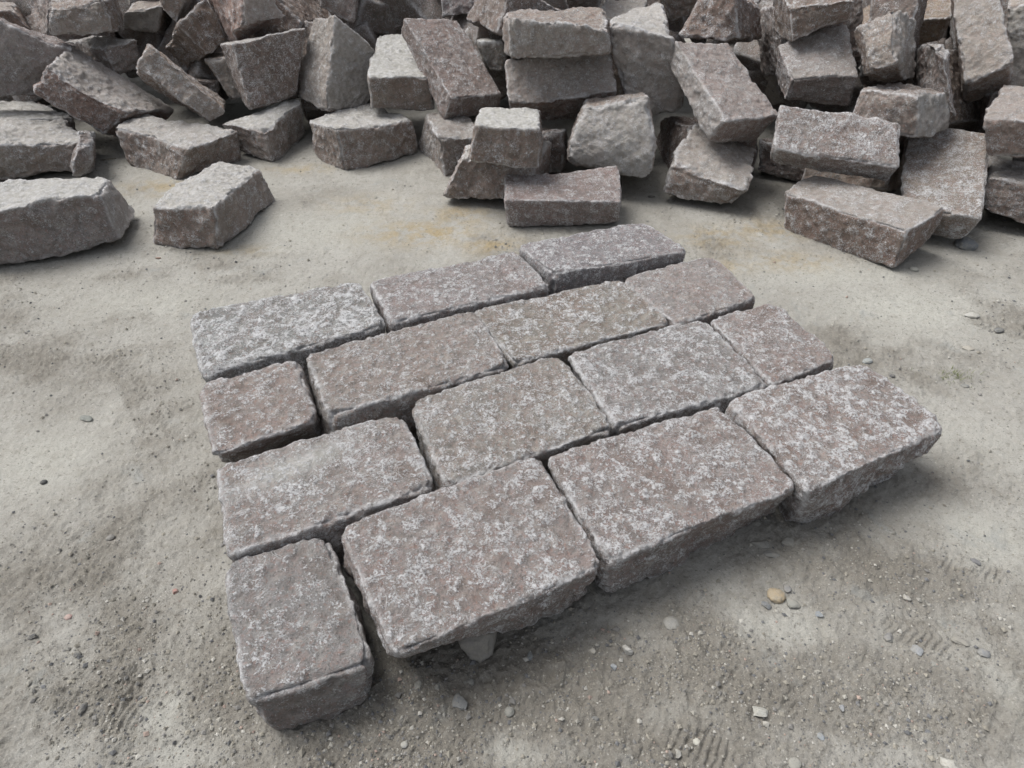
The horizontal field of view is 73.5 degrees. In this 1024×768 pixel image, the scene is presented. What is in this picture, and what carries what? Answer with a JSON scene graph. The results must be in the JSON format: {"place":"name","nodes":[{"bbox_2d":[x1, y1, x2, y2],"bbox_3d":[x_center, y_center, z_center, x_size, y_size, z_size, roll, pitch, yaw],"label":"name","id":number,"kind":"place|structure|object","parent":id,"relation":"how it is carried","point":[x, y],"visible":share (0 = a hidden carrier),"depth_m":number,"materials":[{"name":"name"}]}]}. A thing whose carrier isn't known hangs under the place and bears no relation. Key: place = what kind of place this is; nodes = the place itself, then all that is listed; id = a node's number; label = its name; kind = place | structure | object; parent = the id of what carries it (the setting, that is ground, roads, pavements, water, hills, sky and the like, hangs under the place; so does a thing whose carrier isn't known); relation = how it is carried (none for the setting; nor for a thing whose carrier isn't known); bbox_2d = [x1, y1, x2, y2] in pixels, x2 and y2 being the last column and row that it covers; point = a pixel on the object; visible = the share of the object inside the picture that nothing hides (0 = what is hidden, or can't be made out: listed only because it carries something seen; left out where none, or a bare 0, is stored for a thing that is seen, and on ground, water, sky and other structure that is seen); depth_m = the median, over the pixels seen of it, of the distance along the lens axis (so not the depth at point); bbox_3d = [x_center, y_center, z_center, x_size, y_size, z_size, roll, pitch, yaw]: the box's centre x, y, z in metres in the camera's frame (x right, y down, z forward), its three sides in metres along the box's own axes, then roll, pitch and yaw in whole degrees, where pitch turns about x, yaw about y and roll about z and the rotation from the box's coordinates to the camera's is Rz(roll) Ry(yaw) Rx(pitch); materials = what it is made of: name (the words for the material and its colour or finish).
{"place":"outdoors","nodes":[
{"label":"outdoors","id":0,"kind":"place"},
{"bbox_2d":[0,38,1023,767],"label":"ground","id":1,"kind":"structure","parent":0,"point":[348,224],"depth_m":2.00,"materials":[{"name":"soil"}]},
{"bbox_2d":[26,633,37,639],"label":"pebble","id":2,"kind":"object","parent":1,"relation":"on","point":[32,636],"visible":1,"depth_m":1.75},
{"bbox_2d":[0,100,76,130],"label":"granite block","id":3,"kind":"object","parent":1,"relation":"on","point":[31,110],"depth_m":4.45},
{"bbox_2d":[0,18,75,97],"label":"granite block","id":4,"kind":"object","parent":3,"relation":"on","point":[27,56],"depth_m":4.26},
{"bbox_2d":[48,0,124,35],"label":"granite block","id":5,"kind":"object","parent":4,"relation":"on","point":[82,17],"depth_m":4.25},
{"bbox_2d":[0,117,78,180],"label":"granite block","id":6,"kind":"object","parent":1,"relation":"on","point":[28,148],"depth_m":4.05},
{"bbox_2d":[0,177,134,264],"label":"granite block","id":7,"kind":"object","parent":1,"relation":"on","point":[41,218],"depth_m":3.26,"materials":[{"name":"stone"}]},
{"bbox_2d":[77,703,87,714],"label":"pebble","id":8,"kind":"object","parent":1,"relation":"on","point":[82,709],"visible":1,"depth_m":1.60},
{"bbox_2d":[69,130,96,176],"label":"granite block","id":9,"kind":"object","parent":1,"relation":"on","point":[83,158],"depth_m":4.00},
{"bbox_2d":[79,415,92,421],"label":"pebble","id":10,"kind":"object","parent":1,"relation":"on","point":[87,418],"visible":1,"depth_m":2.41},
{"bbox_2d":[33,47,173,137],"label":"granite block","id":11,"kind":"object","parent":1,"relation":"on","point":[78,84],"depth_m":4.25,"materials":[{"name":"stone"}]},
{"bbox_2d":[105,534,114,540],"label":"pebble","id":12,"kind":"object","parent":1,"relation":"on","point":[111,537],"visible":1,"depth_m":2.00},
{"bbox_2d":[115,114,240,179],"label":"granite block","id":13,"kind":"object","parent":1,"relation":"on","point":[178,149],"depth_m":4.17,"materials":[{"name":"stone"}]},
{"bbox_2d":[136,44,225,120],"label":"granite block","id":14,"kind":"object","parent":13,"relation":"on","point":[162,73],"depth_m":4.21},
{"bbox_2d":[195,78,221,97],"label":"granite block","id":15,"kind":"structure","parent":1,"relation":"on","point":[213,84],"depth_m":4.71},
{"bbox_2d":[153,162,274,249],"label":"granite block","id":16,"kind":"object","parent":1,"relation":"on","point":[217,205],"depth_m":3.40,"materials":[{"name":"stone"}]},
{"bbox_2d":[199,361,321,462],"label":"granite block","id":17,"kind":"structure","parent":1,"relation":"on","point":[260,411],"depth_m":2.12,"materials":[{"name":"stone"}]},
{"bbox_2d":[222,99,304,161],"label":"granite block","id":18,"kind":"object","parent":1,"relation":"on","point":[274,132],"depth_m":4.34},
{"bbox_2d":[220,28,305,109],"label":"granite block","id":19,"kind":"object","parent":18,"relation":"on","point":[264,70],"depth_m":4.33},
{"bbox_2d":[208,0,284,41],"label":"granite block","id":20,"kind":"object","parent":19,"relation":"on","point":[239,20],"depth_m":4.35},
{"bbox_2d":[190,283,385,382],"bbox_3d":[-0.828,-0.146,2.600,0.667,0.246,0.430,-16,41,-20],"label":"granite block","id":21,"kind":"object","parent":1,"relation":"on","point":[232,340],"depth_m":2.49,"materials":[{"name":"stone"}]},
{"bbox_2d":[225,538,374,729],"bbox_3d":[-0.514,0.605,1.680,0.294,0.212,0.434,-16,41,-20],"label":"granite block","id":22,"kind":"object","parent":1,"relation":"on","point":[304,655],"depth_m":1.57,"materials":[{"name":"stone"}]},
{"bbox_2d":[299,21,330,122],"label":"granite block","id":23,"kind":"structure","parent":1,"relation":"on","point":[312,111],"depth_m":4.70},
{"bbox_2d":[216,417,433,564],"bbox_3d":[-0.529,0.339,1.998,0.579,0.244,0.376,-17,41,-20],"label":"granite block","id":24,"kind":"object","parent":1,"relation":"on","point":[329,488],"depth_m":1.89,"materials":[{"name":"stone"}]},
{"bbox_2d":[310,103,417,169],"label":"granite block","id":25,"kind":"object","parent":1,"relation":"on","point":[363,136],"depth_m":4.24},
{"bbox_2d":[298,15,374,111],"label":"granite block","id":26,"kind":"object","parent":25,"relation":"on","point":[335,62],"depth_m":4.40,"materials":[{"name":"stone"}]},
{"bbox_2d":[367,34,435,110],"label":"granite block","id":27,"kind":"object","parent":25,"relation":"on","point":[396,78],"depth_m":4.33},
{"bbox_2d":[306,312,508,438],"bbox_3d":[-0.356,0.005,2.402,0.688,0.262,0.403,-16,41,-19],"label":"granite block","id":28,"kind":"object","parent":1,"relation":"on","point":[398,374],"depth_m":2.28,"materials":[{"name":"stone"}]},
{"bbox_2d":[414,680,421,690],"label":"pebble","id":29,"kind":"object","parent":1,"relation":"on","point":[418,683],"visible":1,"depth_m":1.65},
{"bbox_2d":[418,112,473,175],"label":"granite block","id":30,"kind":"object","parent":1,"relation":"on","point":[442,143],"depth_m":4.15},
{"bbox_2d":[401,18,500,119],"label":"granite block","id":31,"kind":"object","parent":30,"relation":"on","point":[450,64],"depth_m":4.26,"materials":[{"name":"stone"}]},
{"bbox_2d":[370,252,548,332],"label":"granite block","id":32,"kind":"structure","parent":1,"relation":"on","point":[410,299],"depth_m":2.68,"materials":[{"name":"stone"}]},
{"bbox_2d":[452,693,467,710],"bbox_3d":[-0.122,0.750,1.619,0.038,0.012,0.036,11,40,13],"label":"pebble","id":33,"kind":"object","parent":1,"relation":"on","point":[461,705],"visible":1,"depth_m":1.61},
{"bbox_2d":[463,678,473,685],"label":"pebble","id":34,"kind":"object","parent":1,"relation":"on","point":[470,681],"visible":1,"depth_m":1.66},
{"bbox_2d":[342,458,598,657],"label":"granite block","id":35,"kind":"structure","parent":1,"relation":"on","point":[505,549],"depth_m":1.67,"materials":[{"name":"stone"}]},
{"bbox_2d":[458,632,496,662],"bbox_3d":[-0.083,0.638,1.710,0.099,0.079,0.085,0,38,0],"label":"wedge stone","id":36,"kind":"object","parent":1,"relation":"on","point":[480,649],"visible":0.69,"depth_m":1.68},
{"bbox_2d":[443,141,551,199],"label":"granite block","id":37,"kind":"object","parent":1,"relation":"on","point":[469,178],"depth_m":3.71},
{"bbox_2d":[468,107,542,168],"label":"granite block","id":38,"kind":"object","parent":37,"relation":"on","point":[512,137],"depth_m":3.48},
{"bbox_2d":[0,0,1008,117],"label":"rubble","id":39,"kind":"object","parent":1,"relation":"on","point":[373,22],"visible":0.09,"depth_m":4.86,"materials":[{"name":"stone"}]},
{"bbox_2d":[0,2,30,29],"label":"granite block","id":40,"kind":"object","parent":39,"relation":"on","point":[11,12],"depth_m":4.50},
{"bbox_2d":[25,0,114,41],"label":"granite block","id":41,"kind":"object","parent":39,"relation":"on","point":[37,19],"depth_m":4.84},
{"bbox_2d":[66,35,139,74],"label":"granite block","id":42,"kind":"object","parent":39,"relation":"on","point":[118,56],"depth_m":4.54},
{"bbox_2d":[123,0,170,32],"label":"granite block","id":43,"kind":"object","parent":39,"relation":"on","point":[152,16],"depth_m":4.73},
{"bbox_2d":[160,0,192,22],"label":"granite block","id":44,"kind":"object","parent":39,"relation":"on","point":[175,10],"depth_m":4.46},
{"bbox_2d":[165,0,225,67],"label":"granite block","id":45,"kind":"object","parent":39,"relation":"on","point":[197,34],"depth_m":4.51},
{"bbox_2d":[204,51,240,99],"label":"granite block","id":46,"kind":"object","parent":39,"relation":"on","point":[217,64],"depth_m":4.61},
{"bbox_2d":[250,0,328,37],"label":"granite block","id":47,"kind":"object","parent":39,"relation":"on","point":[297,13],"depth_m":4.71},
{"bbox_2d":[318,0,358,22],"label":"granite block","id":48,"kind":"object","parent":39,"relation":"on","point":[346,10],"depth_m":4.61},
{"bbox_2d":[441,0,474,17],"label":"granite block","id":49,"kind":"object","parent":39,"relation":"on","point":[454,7],"depth_m":4.77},
{"bbox_2d":[476,38,507,70],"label":"granite block","id":50,"kind":"object","parent":39,"relation":"on","point":[493,56],"depth_m":4.38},
{"bbox_2d":[466,0,562,36],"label":"granite block","id":51,"kind":"object","parent":39,"relation":"on","point":[488,15],"depth_m":4.19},
{"bbox_2d":[565,0,600,8],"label":"granite block","id":52,"kind":"object","parent":39,"relation":"on","point":[581,3],"depth_m":4.49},
{"bbox_2d":[600,0,647,95],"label":"granite block","id":53,"kind":"object","parent":39,"relation":"on","point":[612,8],"depth_m":4.55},
{"bbox_2d":[659,0,697,20],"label":"granite block","id":54,"kind":"object","parent":39,"relation":"on","point":[676,9],"depth_m":4.33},
{"bbox_2d":[729,44,783,104],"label":"granite block","id":55,"kind":"object","parent":39,"relation":"on","point":[773,98],"depth_m":4.67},
{"bbox_2d":[757,0,863,75],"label":"granite block","id":56,"kind":"object","parent":55,"relation":"on","point":[770,41],"depth_m":4.19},
{"bbox_2d":[856,0,951,61],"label":"granite block","id":57,"kind":"object","parent":39,"relation":"on","point":[937,19],"depth_m":4.12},
{"bbox_2d":[504,706,513,717],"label":"pebble","id":58,"kind":"object","parent":1,"relation":"on","point":[509,712],"visible":1,"depth_m":1.60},
{"bbox_2d":[412,358,610,491],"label":"granite block","id":59,"kind":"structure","parent":1,"relation":"on","point":[542,410],"depth_m":2.09,"materials":[{"name":"stone"}]},
{"bbox_2d":[542,128,567,172],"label":"granite block","id":60,"kind":"object","parent":1,"relation":"on","point":[557,138],"depth_m":4.02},
{"bbox_2d":[505,53,616,119],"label":"granite block","id":61,"kind":"object","parent":60,"relation":"on","point":[564,88],"depth_m":3.99,"materials":[{"name":"stone"}]},
{"bbox_2d":[502,7,610,58],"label":"granite block","id":62,"kind":"object","parent":61,"relation":"on","point":[566,33],"depth_m":3.65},
{"bbox_2d":[504,166,621,226],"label":"granite block","id":63,"kind":"object","parent":1,"relation":"on","point":[588,196],"depth_m":3.54,"materials":[{"name":"stone"}]},
{"bbox_2d":[475,281,667,373],"bbox_3d":[0.220,-0.166,2.625,0.657,0.237,0.384,-14,41,-17],"label":"granite block","id":64,"kind":"object","parent":1,"relation":"on","point":[564,325],"depth_m":2.53,"materials":[{"name":"stone"}]},
{"bbox_2d":[519,223,685,294],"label":"granite block","id":65,"kind":"object","parent":1,"relation":"on","point":[622,253],"depth_m":2.87,"materials":[{"name":"stone"}]},
{"bbox_2d":[567,92,656,177],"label":"granite block","id":66,"kind":"object","parent":1,"relation":"on","point":[618,131],"depth_m":3.67,"materials":[{"name":"stone"}]},
{"bbox_2d":[609,2,683,115],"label":"granite block","id":67,"kind":"object","parent":66,"relation":"on","point":[643,43],"depth_m":3.92,"materials":[{"name":"stone"}]},
{"bbox_2d":[622,645,632,655],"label":"pebble","id":68,"kind":"object","parent":1,"relation":"on","point":[627,650],"visible":1,"depth_m":1.72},
{"bbox_2d":[568,321,765,436],"bbox_3d":[0.508,0.032,2.370,0.605,0.243,0.448,-14,41,-17],"label":"granite block","id":69,"kind":"object","parent":1,"relation":"on","point":[637,382],"depth_m":2.27,"materials":[{"name":"stone"}]},
{"bbox_2d":[548,407,793,592],"bbox_3d":[0.448,0.334,1.993,0.655,0.263,0.402,-16,41,-19],"label":"granite block","id":70,"kind":"object","parent":1,"relation":"on","point":[655,499],"depth_m":1.87,"materials":[{"name":"stone"}]},
{"bbox_2d":[663,616,678,629],"bbox_3d":[0.414,0.622,1.785,0.041,0.015,0.041,0,38,0],"label":"pebble","id":71,"kind":"object","parent":1,"relation":"on","point":[671,622],"visible":1,"depth_m":1.78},
{"bbox_2d":[675,749,681,757],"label":"pebble","id":72,"kind":"object","parent":1,"relation":"on","point":[678,754],"visible":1,"depth_m":1.53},
{"bbox_2d":[625,258,754,325],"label":"granite block","id":73,"kind":"object","parent":1,"relation":"on","point":[706,290],"depth_m":2.70,"materials":[{"name":"stone"}]},
{"bbox_2d":[656,116,758,168],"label":"granite block","id":74,"kind":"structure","parent":1,"relation":"on","point":[672,134],"depth_m":4.20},
{"bbox_2d":[663,123,756,204],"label":"granite block","id":75,"kind":"object","parent":1,"relation":"on","point":[703,168],"depth_m":3.72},
{"bbox_2d":[670,41,776,142],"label":"granite block","id":76,"kind":"object","parent":75,"relation":"on","point":[728,100],"depth_m":3.73,"materials":[{"name":"stone"}]},
{"bbox_2d":[679,0,761,42],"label":"granite block","id":77,"kind":"object","parent":76,"relation":"on","point":[730,20],"depth_m":3.95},
{"bbox_2d":[752,706,767,716],"bbox_3d":[0.580,0.766,1.604,0.037,0.018,0.028,0,38,0],"label":"pebble","id":78,"kind":"object","parent":1,"relation":"on","point":[760,711],"visible":1,"depth_m":1.60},
{"bbox_2d":[750,540,769,547],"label":"pebble","id":79,"kind":"object","parent":1,"relation":"on","point":[762,543],"visible":1,"depth_m":1.98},
{"bbox_2d":[761,601,771,609],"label":"pebble","id":80,"kind":"object","parent":1,"relation":"on","point":[766,604],"visible":1,"depth_m":1.82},
{"bbox_2d":[763,550,779,557],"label":"pebble","id":81,"kind":"object","parent":1,"relation":"on","point":[770,553],"visible":1,"depth_m":1.96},
{"bbox_2d":[711,304,833,387],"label":"granite block","id":82,"kind":"object","parent":1,"relation":"on","point":[772,344],"depth_m":2.42,"materials":[{"name":"stone"}]},
{"bbox_2d":[767,588,785,603],"bbox_3d":[0.713,0.570,1.851,0.049,0.023,0.047,0,38,0],"label":"pebble","id":83,"kind":"object","parent":1,"relation":"on","point":[776,595],"visible":1,"depth_m":1.84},
{"bbox_2d":[758,138,804,181],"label":"granite block","id":84,"kind":"object","parent":1,"relation":"on","point":[768,165],"depth_m":4.04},
{"bbox_2d":[783,584,791,592],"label":"pebble","id":85,"kind":"object","parent":1,"relation":"on","point":[787,588],"visible":1,"depth_m":1.86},
{"bbox_2d":[782,537,793,545],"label":"pebble","id":86,"kind":"object","parent":1,"relation":"on","point":[787,541],"visible":1,"depth_m":1.99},
{"bbox_2d":[786,598,800,608],"bbox_3d":[0.751,0.586,1.832,0.034,0.018,0.031,0,38,0],"label":"pebble","id":87,"kind":"object","parent":1,"relation":"on","point":[792,603],"visible":1,"depth_m":1.82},
{"bbox_2d":[788,757,801,767],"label":"pebble","id":88,"kind":"object","parent":1,"relation":"on","point":[794,762],"visible":1,"depth_m":1.51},
{"bbox_2d":[817,732,824,740],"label":"pebble","id":89,"kind":"object","parent":1,"relation":"on","point":[821,736],"visible":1,"depth_m":1.56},
{"bbox_2d":[725,365,941,523],"bbox_3d":[0.997,0.199,2.161,0.571,0.270,0.447,-12,40,-14],"label":"granite block","id":90,"kind":"object","parent":1,"relation":"on","point":[833,441],"depth_m":2.04,"materials":[{"name":"stone"}]},
{"bbox_2d":[801,136,906,191],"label":"granite block","id":91,"kind":"object","parent":1,"relation":"on","point":[893,182],"depth_m":3.84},
{"bbox_2d":[775,25,857,105],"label":"granite block","id":92,"kind":"object","parent":91,"relation":"on","point":[819,66],"depth_m":3.75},
{"bbox_2d":[773,0,853,41],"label":"granite block","id":93,"kind":"object","parent":92,"relation":"on","point":[795,20],"depth_m":3.67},
{"bbox_2d":[853,82,949,137],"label":"granite block","id":94,"kind":"object","parent":91,"relation":"on","point":[912,110],"depth_m":3.40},
{"bbox_2d":[854,10,916,82],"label":"granite block","id":95,"kind":"object","parent":94,"relation":"on","point":[886,45],"depth_m":3.44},
{"bbox_2d":[784,175,943,267],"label":"granite block","id":96,"kind":"object","parent":1,"relation":"on","point":[891,230],"depth_m":3.31,"materials":[{"name":"stone"}]},
{"bbox_2d":[770,105,900,180],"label":"granite block","id":97,"kind":"object","parent":96,"relation":"on","point":[848,143],"depth_m":3.42,"materials":[{"name":"stone"}]},
{"bbox_2d":[862,358,872,363],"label":"pebble","id":98,"kind":"object","parent":1,"relation":"on","point":[867,360],"visible":1,"depth_m":2.67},
{"bbox_2d":[884,632,892,642],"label":"pebble","id":99,"kind":"object","parent":1,"relation":"on","point":[888,637],"visible":1,"depth_m":1.75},
{"bbox_2d":[910,645,923,655],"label":"pebble","id":100,"kind":"object","parent":1,"relation":"on","point":[917,649],"visible":1,"depth_m":1.72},
{"bbox_2d":[860,49,979,128],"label":"granite block","id":101,"kind":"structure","parent":1,"relation":"on","point":[967,115],"depth_m":3.92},
{"bbox_2d":[859,0,927,86],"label":"granite block","id":102,"kind":"object","parent":101,"relation":"on","point":[915,9],"depth_m":3.76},
{"bbox_2d":[915,43,955,115],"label":"granite block","id":103,"kind":"object","parent":101,"relation":"on","point":[932,70],"depth_m":3.51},
{"bbox_2d":[950,0,1013,102],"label":"granite block","id":104,"kind":"object","parent":101,"relation":"on","point":[985,51],"depth_m":3.68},
{"bbox_2d":[901,128,988,238],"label":"granite block","id":105,"kind":"object","parent":1,"relation":"on","point":[946,169],"depth_m":3.46,"materials":[{"name":"stone"}]},
{"bbox_2d":[983,85,1023,157],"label":"granite block","id":106,"kind":"object","parent":105,"relation":"on","point":[1003,125],"depth_m":3.35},
{"bbox_2d":[940,757,958,767],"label":"pebble","id":107,"kind":"object","parent":1,"relation":"on","point":[946,763],"visible":1,"depth_m":1.51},
{"bbox_2d":[951,635,968,646],"bbox_3d":[1.141,0.654,1.748,0.042,0.012,0.024,20,43,23],"label":"pebble","id":108,"kind":"object","parent":1,"relation":"on","point":[959,640],"visible":1,"depth_m":1.74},
{"bbox_2d":[954,237,977,250],"bbox_3d":[2.269,-0.697,3.432,0.104,0.072,0.097,0,38,0],"label":"pebble","id":109,"kind":"object","parent":1,"relation":"on","point":[966,243],"visible":0.91,"depth_m":3.40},
{"bbox_2d":[962,346,974,350],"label":"pebble","id":110,"kind":"object","parent":1,"relation":"on","point":[969,348],"visible":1,"depth_m":2.74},
{"bbox_2d":[964,312,979,318],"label":"pebble","id":111,"kind":"object","parent":1,"relation":"on","point":[972,315],"visible":1,"depth_m":2.93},
{"bbox_2d":[971,558,980,565],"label":"pebble","id":112,"kind":"object","parent":1,"relation":"on","point":[976,561],"visible":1,"depth_m":1.93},
{"bbox_2d":[977,648,990,657],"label":"pebble","id":113,"kind":"object","parent":1,"relation":"on","point":[982,652],"visible":1,"depth_m":1.72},
{"bbox_2d":[994,328,1003,332],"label":"pebble","id":114,"kind":"object","parent":1,"relation":"on","point":[998,330],"visible":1,"depth_m":2.84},
{"bbox_2d":[984,155,1023,223],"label":"granite block","id":115,"kind":"object","parent":1,"relation":"on","point":[1004,191],"depth_m":3.48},
{"bbox_2d":[1012,157,1023,161],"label":"granite block","id":116,"kind":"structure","parent":1,"relation":"on","point":[1021,159],"depth_m":3.80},
{"bbox_2d":[961,91,998,133],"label":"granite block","id":117,"kind":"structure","parent":116,"relation":"on","point":[984,103],"depth_m":3.99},
{"bbox_2d":[1006,0,1023,86],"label":"granite block","id":118,"kind":"object","parent":117,"relation":"on","point":[1015,20],"depth_m":4.04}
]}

